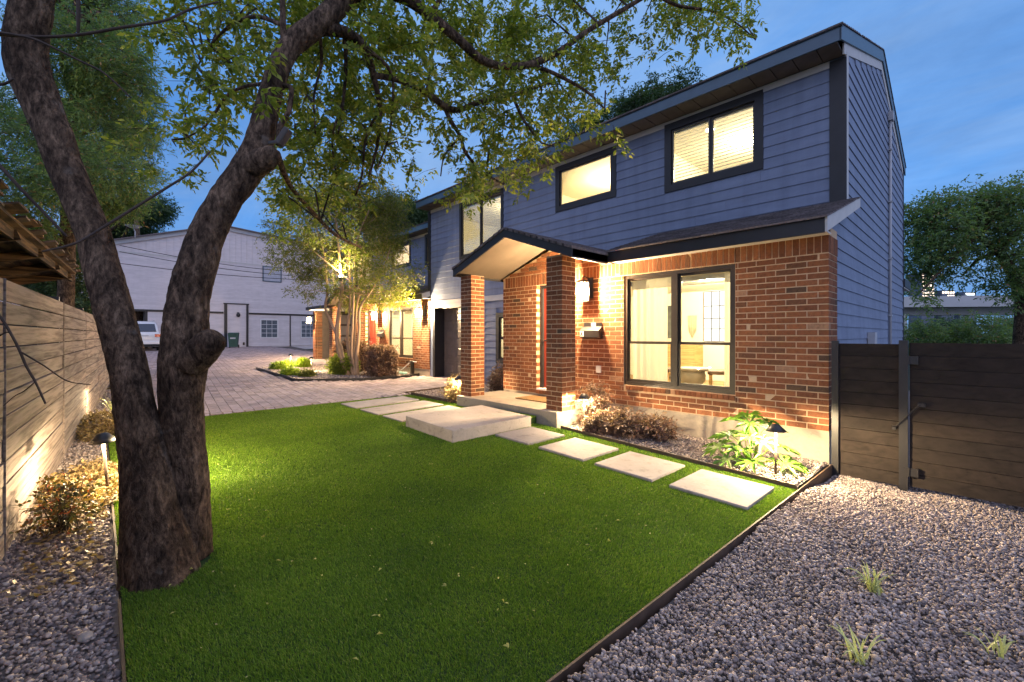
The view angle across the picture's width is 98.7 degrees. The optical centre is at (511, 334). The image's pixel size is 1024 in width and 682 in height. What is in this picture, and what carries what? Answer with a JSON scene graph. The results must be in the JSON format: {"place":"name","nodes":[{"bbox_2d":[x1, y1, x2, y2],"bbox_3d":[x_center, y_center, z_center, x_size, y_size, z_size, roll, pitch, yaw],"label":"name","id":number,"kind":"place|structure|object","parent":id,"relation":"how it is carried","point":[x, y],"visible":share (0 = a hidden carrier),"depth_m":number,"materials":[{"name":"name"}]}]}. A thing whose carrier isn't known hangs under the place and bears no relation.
{"place":"outdoors","nodes":[
{"label":"outdoors","id":0,"kind":"place"},
{"bbox_2d":[0,179,80,284],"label":"shed roof","id":1,"kind":"structure","parent":0,"point":[24,259],"depth_m":4.72,"materials":[{"name":"brown wood"}]},
{"bbox_2d":[0,387,121,681],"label":"gravel verge","id":2,"kind":"structure","parent":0,"point":[115,619],"depth_m":2.28,"materials":[{"name":"grey gravel"}]},
{"bbox_2d":[0,481,111,600],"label":"leaf litter","id":3,"kind":"object","parent":2,"relation":"on","point":[32,566],"visible":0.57,"depth_m":2.81,"materials":[{"name":"brown plant"}]},
{"bbox_2d":[9,472,116,542],"bbox_3d":[-3.260,1.252,3.212,0.561,0.537,0.618,0,0,-43],"label":"red tipped shrub","id":4,"kind":"object","parent":2,"relation":"on","point":[60,503],"visible":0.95,"depth_m":3.16,"materials":[{"name":"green plant"}]},
{"bbox_2d":[35,454,118,518],"bbox_3d":[-3.874,1.426,4.015,0.849,0.422,1.817,0,0,-43],"label":"verge groundcover","id":5,"kind":"object","parent":2,"relation":"on","point":[94,469],"visible":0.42,"depth_m":3.94,"materials":[{"name":"yellow plant"}]},
{"bbox_2d":[76,630,93,642],"bbox_3d":[-2.064,1.459,2.125,0.061,0.043,0.078,0,0,-43],"label":"flat rock","id":6,"kind":"object","parent":2,"relation":"on","point":[84,636],"visible":0.99,"depth_m":2.11,"materials":[{"name":"grey stone"}]},
{"bbox_2d":[75,409,114,444],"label":"verge groundcover","id":7,"kind":"object","parent":2,"relation":"on","point":[92,425],"visible":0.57,"depth_m":6.05,"materials":[{"name":"yellow plant"}]},
{"bbox_2d":[87,432,114,491],"bbox_3d":[-3.543,1.166,3.836,0.198,0.630,0.200,-5,6,-43],"label":"path lamp","id":8,"kind":"object","parent":2,"relation":"on","point":[102,439],"visible":0.73,"depth_m":3.81,"materials":[{"name":"metal"}]},
{"bbox_2d":[106,443,118,576],"bbox_3d":[-4.282,1.450,4.672,0.012,0.181,5.150,0,0,-43],"label":"steel edging","id":9,"kind":"object","parent":2,"relation":"on","point":[115,536],"visible":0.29,"depth_m":3.18,"materials":[{"name":"brown metal"}]},
{"bbox_2d":[118,598,125,681],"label":"steel edging","id":10,"kind":"object","parent":2,"relation":"on","point":[121,643],"visible":0.8,"depth_m":2.07,"materials":[{"name":"brown metal"}]},
{"bbox_2d":[1,346,312,386],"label":"paving base","id":11,"kind":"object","parent":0,"point":[294,348],"visible":0.13,"depth_m":30.43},
{"bbox_2d":[11,223,92,330],"bbox_3d":[-13.897,-1.220,13.104,4.952,4.873,2.906,0,0,28],"label":"shadowy shrub tree","id":12,"kind":"object","parent":11,"relation":"on","point":[49,288],"visible":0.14,"depth_m":12.58,"materials":[{"name":"green plant"}]},
{"bbox_2d":[0,0,177,368],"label":"feathery tree","id":13,"kind":"object","parent":11,"relation":"on","point":[92,106],"visible":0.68,"depth_m":8.53,"materials":[{"name":"green plant"}]},
{"bbox_2d":[105,185,183,320],"bbox_3d":[-32.589,-6.094,38.350,21.096,14.207,8.348,0,0,29],"label":"distant dark tree","id":14,"kind":"object","parent":11,"relation":"on","point":[167,211],"visible":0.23,"depth_m":39.16,"materials":[{"name":"green plant"}]},
{"bbox_2d":[119,251,314,277],"bbox_3d":[-15.570,-4.068,26.003,15.262,1.721,0.033,0,0,0],"label":"utility cable","id":15,"kind":"object","parent":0,"point":[220,268],"visible":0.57,"depth_m":25.99,"materials":[{"name":"rubber"}]},
{"bbox_2d":[121,263,328,280],"bbox_3d":[-15.569,-3.671,26.003,15.261,1.126,0.033,0,0,0],"label":"utility cable","id":16,"kind":"object","parent":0,"point":[217,274],"visible":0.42,"depth_m":25.99,"materials":[{"name":"rubber"}]},
{"bbox_2d":[119,245,335,273],"bbox_3d":[-15.570,-4.415,26.003,15.262,1.770,0.033,0,0,0],"label":"utility cable","id":17,"kind":"object","parent":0,"point":[219,263],"visible":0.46,"depth_m":25.99,"materials":[{"name":"rubber"}]},
{"bbox_2d":[84,346,453,415],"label":"driveway","id":18,"kind":"structure","parent":0,"point":[236,381],"depth_m":11.75,"materials":[{"name":"brick"}]},
{"bbox_2d":[137,320,159,349],"bbox_3d":[-22.971,0.047,27.042,1.940,1.815,4.650,0,0,-43],"label":"parked car","id":19,"kind":"object","parent":18,"relation":"on","point":[150,333],"visible":0.35,"depth_m":25.78,"materials":[{"name":"silver metal"}]},
{"bbox_2d":[228,332,239,347],"bbox_3d":[-19.408,0.377,30.668,0.628,1.068,0.700,0,0,-23],"label":"wheelie bin","id":20,"kind":"object","parent":18,"relation":"on","point":[233,339],"visible":1,"depth_m":30.42,"materials":[{"name":"green plastic"}]},
{"bbox_2d":[260,364,414,380],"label":"bed gravel","id":21,"kind":"structure","parent":0,"point":[320,371],"depth_m":14.41,"materials":[{"name":"grey gravel"}]},
{"bbox_2d":[406,384,490,398],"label":"porch bed gravel","id":22,"kind":"structure","parent":0,"point":[437,394],"depth_m":10.38,"materials":[{"name":"grey gravel"}]},
{"bbox_2d":[109,395,795,681],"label":"lawn base","id":23,"kind":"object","parent":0,"point":[203,561],"visible":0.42,"depth_m":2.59,"materials":[{"name":"green plant"}]},
{"bbox_2d":[341,396,418,408],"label":"path slab","id":24,"kind":"structure","parent":23,"relation":"on","point":[377,402],"depth_m":8.73,"materials":[{"name":"grey concrete"}]},
{"bbox_2d":[0,0,768,615],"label":"shade tree","id":25,"kind":"object","parent":23,"relation":"on","point":[166,528],"visible":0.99,"depth_m":3.55,"materials":[{"name":"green plant"}]},
{"bbox_2d":[268,126,291,146],"bbox_3d":[-1.626,-1.366,3.049,0.200,0.124,0.082,0,0,10],"label":"tree floodlight","id":26,"kind":"object","parent":25,"relation":"attached to","point":[283,137],"visible":1,"depth_m":3.02,"materials":[{"name":"paint"}]},
{"bbox_2d":[360,400,443,415],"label":"path slab","id":27,"kind":"structure","parent":23,"relation":"on","point":[394,408],"depth_m":8.14,"materials":[{"name":"grey concrete"}]},
{"bbox_2d":[383,405,458,421],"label":"path slab","id":28,"kind":"structure","parent":23,"relation":"on","point":[400,417],"depth_m":7.62,"materials":[{"name":"grey concrete"}]},
{"bbox_2d":[411,392,456,403],"bbox_3d":[-1.670,1.392,9.357,0.012,0.162,1.900,0,0,-42],"label":"steel edging","id":29,"kind":"object","parent":23,"relation":"on","point":[431,397],"visible":0.21,"depth_m":9.35,"materials":[{"name":"black metal"}]},
{"bbox_2d":[200,407,700,681],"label":"lawn litter","id":30,"kind":"object","parent":23,"relation":"on","point":[369,538],"visible":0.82,"depth_m":3.33,"materials":[{"name":"beige plant"}]},
{"bbox_2d":[406,405,530,442],"bbox_3d":[-0.653,1.353,6.677,1.470,0.272,1.200,0,0,-43],"label":"concrete step","id":31,"kind":"object","parent":23,"relation":"on","point":[459,424],"visible":0.69,"depth_m":6.38,"materials":[{"name":"grey concrete"}]},
{"bbox_2d":[495,427,564,444],"bbox_3d":[0.253,1.445,6.162,0.735,0.117,0.650,0,0,-43],"label":"stepping stone","id":32,"kind":"object","parent":23,"relation":"on","point":[529,436],"visible":0.62,"depth_m":6.09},
{"bbox_2d":[539,437,618,461],"bbox_3d":[0.838,1.468,5.539,0.735,0.118,0.700,0,0,-43],"label":"stepping stone","id":33,"kind":"object","parent":23,"relation":"on","point":[579,449],"visible":0.62,"depth_m":5.47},
{"bbox_2d":[595,451,684,481],"bbox_3d":[1.427,1.491,4.912,0.735,0.118,0.700,0,0,-43],"label":"stepping stone","id":34,"kind":"object","parent":23,"relation":"on","point":[642,466],"visible":0.62,"depth_m":4.84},
{"bbox_2d":[669,469,773,510],"bbox_3d":[2.034,1.515,4.268,0.735,0.119,0.710,0,0,-43],"label":"stepping stone","id":35,"kind":"object","parent":23,"relation":"on","point":[734,491],"visible":0.62,"depth_m":4.20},
{"bbox_2d":[6,336,978,681],"bbox_3d":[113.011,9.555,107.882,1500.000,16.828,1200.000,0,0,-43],"label":"ground","id":36,"kind":"structure","parent":0,"point":[118,576],"depth_m":5.16,"materials":[{"name":"soil"}]},
{"bbox_2d":[0,278,109,561],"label":"board fence","id":37,"kind":"object","parent":36,"relation":"on","point":[38,436],"visible":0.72,"depth_m":3.73,"materials":[{"name":"brown wood"}]},
{"bbox_2d":[0,314,90,405],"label":"bare sapling","id":38,"kind":"object","parent":37,"relation":"attached to","point":[21,353],"visible":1,"depth_m":1.75,"materials":[{"name":"brown wood"}]},
{"bbox_2d":[0,226,340,348],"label":"end building","id":39,"kind":"structure","parent":36,"relation":"on","point":[270,316],"depth_m":32.27,"materials":[{"name":"white"}]},
{"bbox_2d":[260,319,277,337],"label":"window","id":40,"kind":"structure","parent":39,"relation":"in","point":[268,327],"depth_m":33.59,"materials":[{"name":"white glass"}]},
{"bbox_2d":[262,266,281,282],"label":"window","id":41,"kind":"structure","parent":39,"relation":"in","point":[267,278],"depth_m":33.67,"materials":[{"name":"glass"}]},
{"bbox_2d":[300,320,312,337],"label":"window","id":42,"kind":"structure","parent":39,"relation":"in","point":[306,330],"depth_m":35.47,"materials":[{"name":"white glass"}]},
{"bbox_2d":[306,221,429,376],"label":"townhouse","id":43,"kind":"structure","parent":36,"relation":"on","point":[406,330],"depth_m":17.63,"materials":[{"name":"brick"}]},
{"bbox_2d":[368,312,375,344],"bbox_3d":[-5.517,0.068,17.513,0.126,1.936,0.781,0,0,-43],"label":"door","id":44,"kind":"structure","parent":43,"relation":"in","point":[372,323],"depth_m":17.59,"materials":[{"name":"red paint"}]},
{"bbox_2d":[391,240,410,269],"bbox_3d":[-4.774,-3.421,19.004,0.090,1.060,1.670,0,0,-43],"label":"window","id":45,"kind":"structure","parent":43,"relation":"in","point":[409,262],"depth_m":18.49,"materials":[{"name":"grey paint"}]},
{"bbox_2d":[389,307,412,357],"bbox_3d":[-3.927,-0.074,15.785,0.156,1.766,1.720,0,0,-43],"label":"window","id":46,"kind":"structure","parent":43,"relation":"in","point":[407,309],"depth_m":15.72,"materials":[{"name":"brown metal"}]},
{"bbox_2d":[415,305,425,317],"bbox_3d":[-2.999,-0.762,14.435,0.322,0.434,0.174,0,0,-43],"label":"wall lantern","id":47,"kind":"object","parent":43,"relation":"attached to","point":[420,311],"depth_m":14.45,"materials":[{"name":"white glass"}]},
{"bbox_2d":[425,234,427,266],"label":"window","id":48,"kind":"structure","parent":43,"relation":"in","point":[426,236],"depth_m":17.49,"materials":[{"name":"grey paint"}]},
{"bbox_2d":[354,188,428,236],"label":"roofline tree","id":49,"kind":"object","parent":36,"relation":"on","point":[418,216],"visible":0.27,"depth_m":40.37,"materials":[{"name":"green plant"}]},
{"bbox_2d":[532,65,706,151],"bbox_3d":[6.318,-8.541,30.698,12.879,19.699,7.154,0,0,7],"label":"roofline tree","id":50,"kind":"object","parent":36,"relation":"on","point":[641,97],"visible":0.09,"depth_m":28.51,"materials":[{"name":"green plant"}]},
{"bbox_2d":[415,21,910,480],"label":"townhouse","id":51,"kind":"structure","parent":36,"relation":"on","point":[771,183],"depth_m":7.30,"materials":[{"name":"wood"}]},
{"bbox_2d":[444,308,460,377],"bbox_3d":[-1.391,0.269,13.545,0.058,2.240,2.380,0,0,-43],"label":"garage door","id":52,"kind":"structure","parent":51,"relation":"in","point":[452,317],"depth_m":14.07,"materials":[{"name":"brown paint"}]},
{"bbox_2d":[459,188,503,259],"bbox_3d":[-0.854,-3.076,12.498,0.150,1.670,1.960,0,0,-43],"label":"window","id":53,"kind":"structure","parent":51,"relation":"in","point":[497,194],"depth_m":12.68,"materials":[{"name":"grey paint"}]},
{"bbox_2d":[496,313,502,362],"bbox_3d":[0.000,0.089,11.545,0.090,1.360,1.200,0,0,-43],"label":"window","id":54,"kind":"structure","parent":51,"relation":"in","point":[499,316],"depth_m":11.88,"materials":[{"name":"grey paint"}]},
{"bbox_2d":[515,395,545,402],"bbox_3d":[0.524,1.173,8.016,0.480,0.017,0.840,0,0,-43],"label":"doormat","id":55,"kind":"object","parent":51,"relation":"on","point":[535,398],"visible":0.57,"depth_m":8.03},
{"bbox_2d":[543,289,545,387],"bbox_3d":[0.883,0.068,8.323,0.126,1.936,0.781,0,0,-43],"label":"door","id":56,"kind":"structure","parent":51,"relation":"in","point":[544,340],"depth_m":8.59,"materials":[{"name":"red paint"}]},
{"bbox_2d":[575,276,592,301],"bbox_3d":[1.251,-0.782,7.533,0.322,0.434,0.174,0,0,-43],"label":"wall lantern","id":57,"kind":"object","parent":51,"relation":"attached to","point":[586,289],"depth_m":7.51,"materials":[{"name":"white glass"}]},
{"bbox_2d":[555,145,615,211],"bbox_3d":[1.627,-3.421,9.814,0.090,1.060,1.670,0,0,-43],"label":"window","id":58,"kind":"structure","parent":51,"relation":"in","point":[608,152],"depth_m":9.75,"materials":[{"name":"grey paint"}]},
{"bbox_2d":[580,322,601,338],"bbox_3d":[1.354,-0.071,7.561,0.125,0.280,0.400,0,0,-43],"label":"wall mailbox","id":59,"kind":"object","parent":51,"relation":"attached to","point":[592,330],"depth_m":7.53,"materials":[{"name":"black metal"}]},
{"bbox_2d":[633,278,667,381],"bbox_3d":[2.242,0.049,7.153,0.050,2.080,0.630,0,0,-43],"label":"curtain","id":60,"kind":"object","parent":51,"relation":"hanging from","point":[650,319],"visible":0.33,"depth_m":7.12,"materials":[{"name":"fabric"}]},
{"bbox_2d":[668,306,670,337],"bbox_3d":[4.134,-0.331,11.381,0.040,0.840,0.460,0,0,-43],"label":"framed canvas","id":61,"kind":"object","parent":51,"relation":"attached to","point":[669,321],"depth_m":11.40,"materials":[{"name":"beige"}]},
{"bbox_2d":[624,264,734,394],"bbox_3d":[2.473,-0.074,6.595,0.156,1.766,1.720,0,0,-43],"label":"window","id":62,"kind":"structure","parent":51,"relation":"in","point":[674,277],"depth_m":6.53,"materials":[{"name":"brown metal"}]},
{"bbox_2d":[668,344,702,374],"bbox_3d":[4.082,0.679,11.079,0.440,0.860,1.270,0,0,-43],"label":"sideboard","id":63,"kind":"object","parent":51,"relation":"on","point":[692,355],"visible":0.08,"depth_m":10.62,"materials":[{"name":"brown wood"}]},
{"bbox_2d":[688,315,696,337],"bbox_3d":[4.493,-0.205,10.950,0.023,0.552,0.220,0,0,-43],"label":"macrame hanging","id":64,"kind":"object","parent":51,"relation":"hanging from","point":[691,323],"visible":1,"depth_m":10.95,"materials":[{"name":"fabric"}]},
{"bbox_2d":[681,366,708,383],"bbox_3d":[3.275,0.852,7.980,0.540,0.515,0.540,0,0,-43],"label":"armchair","id":65,"kind":"object","parent":51,"relation":"on","point":[693,375],"visible":0.59,"depth_m":7.79,"materials":[{"name":"grey fabric"}]},
{"bbox_2d":[703,290,723,341],"bbox_3d":[4.893,-0.441,10.549,0.044,1.216,0.588,0,0,-43],"label":"bright window","id":66,"kind":"structure","parent":51,"relation":"attached to","point":[713,316],"depth_m":10.58,"materials":[{"name":"white glass"}]},
{"bbox_2d":[664,89,763,192],"bbox_3d":[3.546,-3.346,7.816,0.150,1.290,1.710,0,0,-43],"label":"window","id":67,"kind":"structure","parent":51,"relation":"in","point":[754,100],"depth_m":7.77,"materials":[{"name":"grey paint"}]},
{"bbox_2d":[708,369,723,384],"bbox_3d":[3.734,0.649,7.663,0.577,0.920,0.499,0,0,27],"label":"table","id":68,"kind":"object","parent":51,"relation":"on","point":[711,372],"visible":0.3,"depth_m":7.57,"materials":[{"name":"brown wood"}]},
{"bbox_2d":[724,272,729,386],"bbox_3d":[3.137,0.049,6.204,0.046,2.080,0.280,0,0,-43],"label":"curtain","id":69,"kind":"object","parent":51,"relation":"hanging from","point":[726,333],"visible":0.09,"depth_m":6.26,"materials":[{"name":"fabric"}]},
{"bbox_2d":[831,340,908,491],"bbox_3d":[3.948,0.909,4.873,0.075,1.700,0.660,0,0,-43],"label":"side fence","id":70,"kind":"object","parent":36,"relation":"on","point":[869,396],"visible":0.98,"depth_m":4.86,"materials":[{"name":"wood"}]},
{"bbox_2d":[892,343,1023,507],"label":"side gate","id":71,"kind":"structure","parent":70,"relation":"attached to","point":[966,414],"depth_m":4.31,"materials":[{"name":"brown wood"}]},
{"bbox_2d":[908,275,933,326],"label":"distant tower","id":72,"kind":"structure","parent":36,"relation":"on","point":[920,317],"depth_m":421.15,"materials":[{"name":"grey"}]},
{"bbox_2d":[904,313,956,355],"bbox_3d":[25.790,1.139,28.025,4.806,5.097,4.501,0,0,-43],"label":"tall bush","id":73,"kind":"object","parent":36,"relation":"on","point":[923,332],"visible":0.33,"depth_m":27.24,"materials":[{"name":"green plant"}]},
{"bbox_2d":[934,290,953,326],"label":"distant tower","id":74,"kind":"structure","parent":36,"relation":"on","point":[944,293],"depth_m":420.02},
{"bbox_2d":[907,314,986,352],"bbox_3d":[29.539,1.044,30.054,4.890,4.889,4.611,0,0,-43],"label":"tall bush","id":75,"kind":"object","parent":36,"relation":"on","point":[945,319],"visible":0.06,"depth_m":29.47,"materials":[{"name":"green plant"}]},
{"bbox_2d":[904,295,1014,337],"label":"overpass","id":76,"kind":"object","parent":36,"relation":"on","point":[961,306],"visible":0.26,"depth_m":122.27,"materials":[{"name":"concrete"}]},
{"bbox_2d":[904,170,1023,343],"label":"spreading tree","id":77,"kind":"object","parent":36,"relation":"on","point":[976,220],"visible":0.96,"depth_m":20.34,"materials":[{"name":"green plant"}]},
{"bbox_2d":[954,292,975,324],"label":"distant tower","id":78,"kind":"structure","parent":36,"relation":"on","point":[963,294],"depth_m":420.02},
{"bbox_2d":[933,309,1012,343],"bbox_3d":[28.476,0.775,27.106,4.739,4.741,4.680,0,0,-43],"label":"tall bush","id":79,"kind":"object","parent":36,"relation":"on","point":[969,328],"visible":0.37,"depth_m":26.39,"materials":[{"name":"green plant"}]},
{"bbox_2d":[979,312,1013,343],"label":"tall bush","id":80,"kind":"object","parent":36,"relation":"on","point":[1010,322],"visible":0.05,"depth_m":28.68,"materials":[{"name":"green plant"}]},
{"bbox_2d":[0,0,1023,332],"label":"sky","id":81,"kind":"structure","parent":0,"point":[956,67],"materials":[{"name":"blue"}]},
{"bbox_2d":[568,424,827,486],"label":"front bed gravel","id":82,"kind":"structure","parent":0,"point":[685,447],"depth_m":5.41,"materials":[{"name":"grey gravel"}]},
{"bbox_2d":[578,393,590,429],"bbox_3d":[1.082,1.197,6.605,0.198,0.630,0.200,0,0,-43],"label":"path lamp","id":83,"kind":"object","parent":82,"relation":"on","point":[583,396],"visible":0.85,"depth_m":6.59,"materials":[{"name":"metal"}]},
{"bbox_2d":[574,379,615,423],"bbox_3d":[1.293,1.127,6.887,0.710,0.865,0.687,0,0,-29],"label":"nandina","id":84,"kind":"object","parent":82,"relation":"on","point":[601,400],"visible":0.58,"depth_m":6.82,"materials":[{"name":"brown plant"}]},
{"bbox_2d":[580,407,620,435],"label":"purple shrub","id":85,"kind":"object","parent":82,"relation":"on","point":[593,422],"visible":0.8,"depth_m":6.38,"materials":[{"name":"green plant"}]},
{"bbox_2d":[598,405,647,439],"bbox_3d":[1.618,1.321,6.338,0.790,0.630,0.764,0,0,-5],"label":"purple shrub","id":86,"kind":"object","parent":82,"relation":"on","point":[616,415],"visible":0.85,"depth_m":6.22,"materials":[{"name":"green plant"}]},
{"bbox_2d":[623,408,684,443],"bbox_3d":[1.999,1.346,6.260,0.739,0.590,0.803,0,0,-43],"label":"purple shrub","id":87,"kind":"object","parent":82,"relation":"on","point":[653,429],"visible":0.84,"depth_m":6.10,"materials":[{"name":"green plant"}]},
{"bbox_2d":[561,426,796,489],"bbox_3d":[1.755,1.494,5.474,0.012,0.230,3.135,0,0,-40],"label":"steel edging","id":88,"kind":"object","parent":82,"relation":"on","point":[750,475],"visible":0.36,"depth_m":5.09,"materials":[{"name":"black metal"}]},
{"bbox_2d":[702,410,810,476],"bbox_3d":[2.715,1.207,5.057,0.891,0.661,1.148,0,0,-43],"label":"fatsia","id":89,"kind":"object","parent":82,"relation":"on","point":[746,432],"visible":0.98,"depth_m":4.93,"materials":[{"name":"green plant"}]},
{"bbox_2d":[765,424,785,476],"bbox_3d":[2.812,1.266,4.691,0.198,0.630,0.200,0,0,-43],"label":"path lamp","id":90,"kind":"object","parent":82,"relation":"on","point":[776,428],"visible":0.97,"depth_m":4.68,"materials":[{"name":"metal"}]},
{"bbox_2d":[567,474,1023,681],"bbox_3d":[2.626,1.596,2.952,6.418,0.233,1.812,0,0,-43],"label":"yard gravel","id":91,"kind":"structure","parent":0,"point":[975,524],"depth_m":2.58,"materials":[{"name":"grey gravel"}]},
{"bbox_2d":[827,622,883,670],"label":"striped grass","id":92,"kind":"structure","parent":91,"relation":"on","point":[856,652],"depth_m":2.08,"materials":[{"name":"green plant"}]},
{"bbox_2d":[844,562,892,595],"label":"striped grass","id":93,"kind":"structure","parent":91,"relation":"on","point":[874,587],"depth_m":2.66,"materials":[{"name":"green plant"}]},
{"bbox_2d":[965,626,1015,659],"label":"striped grass","id":94,"kind":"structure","parent":91,"relation":"on","point":[1004,646],"depth_m":2.14,"materials":[{"name":"green plant"}]},
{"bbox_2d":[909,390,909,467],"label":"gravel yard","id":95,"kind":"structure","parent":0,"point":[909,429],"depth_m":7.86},
{"bbox_2d":[546,464,831,681],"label":"steel edging","id":96,"kind":"object","parent":95,"relation":"on","point":[640,618],"visible":0.44,"depth_m":2.55,"materials":[{"name":"brown metal"}]},
{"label":"gravel porch bed","id":97,"kind":"structure","parent":0,"visible":0},
{"bbox_2d":[437,372,460,401],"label":"gold shrub","id":98,"kind":"object","parent":97,"relation":"on","point":[451,392],"visible":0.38,"depth_m":8.94,"materials":[{"name":"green plant"}]},
{"bbox_2d":[484,360,503,391],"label":"dark shrub","id":99,"kind":"object","parent":97,"relation":"on","point":[495,383],"visible":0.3,"depth_m":10.13,"materials":[{"name":"brown plant"}]},
{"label":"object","id":100,"kind":"structure","parent":0,"visible":0},
{"bbox_2d":[268,360,288,369],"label":"lime shrub","id":101,"kind":"object","parent":100,"relation":"on","point":[275,365],"visible":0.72,"depth_m":15.88,"materials":[{"name":"green plant"}]},
{"bbox_2d":[277,366,300,375],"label":"lime shrub","id":102,"kind":"object","parent":100,"relation":"on","point":[287,370],"visible":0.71,"depth_m":14.00,"materials":[{"name":"green plant"}]},
{"bbox_2d":[294,356,312,367],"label":"lime shrub","id":103,"kind":"object","parent":100,"relation":"on","point":[301,362],"visible":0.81,"depth_m":16.72,"materials":[{"name":"green plant"}]},
{"bbox_2d":[297,368,315,376],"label":"shrub","id":104,"kind":"object","parent":100,"relation":"on","point":[308,373],"visible":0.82,"depth_m":13.70,"materials":[{"name":"green plant"}]},
{"bbox_2d":[256,367,418,381],"bbox_3d":[-6.522,1.326,14.245,6.476,0.270,2.643,0,0,12],"label":"steel edging","id":105,"kind":"object","parent":100,"relation":"on","point":[323,379],"visible":0.57,"depth_m":13.26,"materials":[{"name":"black metal"}]},
{"bbox_2d":[324,353,360,374],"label":"green shrub","id":106,"kind":"object","parent":100,"relation":"on","point":[335,364],"visible":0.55,"depth_m":14.29,"materials":[{"name":"green plant"}]},
{"bbox_2d":[255,167,430,374],"bbox_3d":[-5.387,-2.174,14.449,5.952,7.133,4.133,0,0,-4],"label":"crape myrtle","id":107,"kind":"object","parent":100,"relation":"on","point":[321,241],"visible":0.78,"depth_m":14.29,"materials":[{"name":"green plant"}]},
{"bbox_2d":[331,338,370,371],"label":"clipped shrub","id":108,"kind":"object","parent":100,"relation":"on","point":[363,343],"visible":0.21,"depth_m":15.38,"materials":[{"name":"brown plant"}]},
{"bbox_2d":[359,343,400,376],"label":"clipped shrub","id":109,"kind":"object","parent":100,"relation":"on","point":[376,364],"visible":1,"depth_m":13.95,"materials":[{"name":"brown plant"}]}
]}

